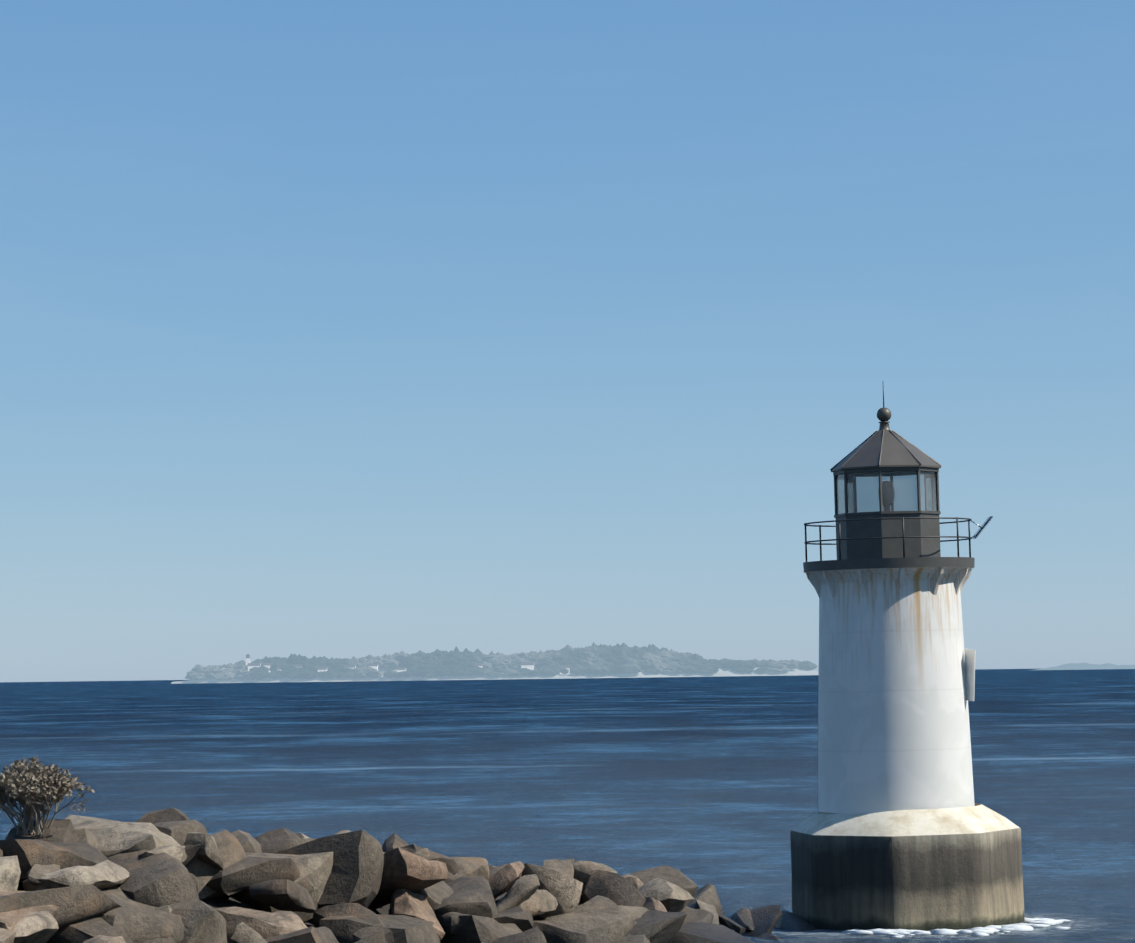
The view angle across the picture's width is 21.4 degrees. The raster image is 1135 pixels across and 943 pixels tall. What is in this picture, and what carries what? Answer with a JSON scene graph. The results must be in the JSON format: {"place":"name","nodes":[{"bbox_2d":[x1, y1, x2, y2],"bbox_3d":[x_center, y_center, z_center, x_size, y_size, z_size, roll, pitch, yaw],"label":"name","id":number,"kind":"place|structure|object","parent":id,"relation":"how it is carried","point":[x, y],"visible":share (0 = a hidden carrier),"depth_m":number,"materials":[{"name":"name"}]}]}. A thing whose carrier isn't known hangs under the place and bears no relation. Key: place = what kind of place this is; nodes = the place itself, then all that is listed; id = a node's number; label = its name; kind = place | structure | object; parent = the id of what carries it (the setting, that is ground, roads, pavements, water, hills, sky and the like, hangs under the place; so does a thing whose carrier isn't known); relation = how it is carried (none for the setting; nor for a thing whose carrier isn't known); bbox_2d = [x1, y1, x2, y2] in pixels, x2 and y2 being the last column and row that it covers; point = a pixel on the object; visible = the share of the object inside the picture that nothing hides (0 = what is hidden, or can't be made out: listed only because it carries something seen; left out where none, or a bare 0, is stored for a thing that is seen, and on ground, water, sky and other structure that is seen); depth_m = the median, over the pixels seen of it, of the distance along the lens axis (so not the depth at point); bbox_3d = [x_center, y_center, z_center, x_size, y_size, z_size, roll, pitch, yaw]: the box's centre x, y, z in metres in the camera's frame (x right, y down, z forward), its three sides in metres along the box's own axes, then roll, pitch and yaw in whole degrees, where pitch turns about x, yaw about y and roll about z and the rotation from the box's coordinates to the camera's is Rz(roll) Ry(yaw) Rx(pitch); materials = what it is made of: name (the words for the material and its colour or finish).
{"place":"outdoors","nodes":[
{"label":"outdoors","id":0,"kind":"place"},
{"bbox_2d":[171,667,818,683],"bbox_3d":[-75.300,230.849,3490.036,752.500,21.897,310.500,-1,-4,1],"label":"island land","id":1,"kind":"structure","parent":0,"point":[722,672],"depth_m":3376.35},
{"bbox_2d":[246,654,249,664],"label":"distant lighthouse","id":2,"kind":"object","parent":1,"relation":"on","point":[247,658],"visible":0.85,"depth_m":3452.94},
{"bbox_2d":[222,662,610,673],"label":"houses","id":3,"kind":"structure","parent":1,"relation":"on","point":[529,665],"depth_m":3393.58,"materials":[{"name":"white"}]},
{"bbox_2d":[185,642,817,679],"bbox_3d":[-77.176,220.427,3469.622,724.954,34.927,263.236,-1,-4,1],"label":"island trees","id":4,"kind":"object","parent":1,"relation":"on","point":[595,659],"visible":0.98,"depth_m":3392.64,"materials":[{"name":"green plant"}]},
{"bbox_2d":[0,669,1134,942],"bbox_3d":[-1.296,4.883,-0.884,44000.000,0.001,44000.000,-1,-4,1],"label":"sea","id":5,"kind":"structure","parent":0,"point":[700,781],"depth_m":159.98,"materials":[{"name":"liquid"}]},
{"bbox_2d":[0,807,816,942],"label":"breakwater rocks","id":6,"kind":"object","parent":5,"relation":"in","point":[172,875],"visible":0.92,"depth_m":44.13,"materials":[{"name":"stone"}]},
{"bbox_2d":[0,754,94,834],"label":"bare shrub","id":7,"kind":"object","parent":6,"relation":"on","point":[29,787],"visible":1,"depth_m":41.48,"materials":[{"name":"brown plant"}]},
{"bbox_2d":[790,385,1024,930],"bbox_3d":[6.573,5.010,58.723,4.245,13.628,4.264,-3,-5,35],"label":"lighthouse","id":8,"kind":"object","parent":5,"relation":"in","point":[901,829],"visible":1,"depth_m":57.47,"materials":[{"name":"paint"}]},
{"bbox_2d":[841,917,1070,937],"bbox_3d":[7.729,8.610,56.694,5.077,0.098,2.409,2,-4,-31],"label":"sea foam","id":9,"kind":"object","parent":5,"relation":"on","point":[1028,924],"visible":1,"depth_m":56.09,"materials":[{"name":"white"}]},
{"bbox_2d":[0,0,1134,681],"label":"sky","id":10,"kind":"structure","parent":0,"point":[338,329],"materials":[{"name":"blue"}]},
{"bbox_2d":[1035,663,1134,669],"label":"headland","id":11,"kind":"structure","parent":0,"point":[1078,666],"depth_m":6482.11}
]}

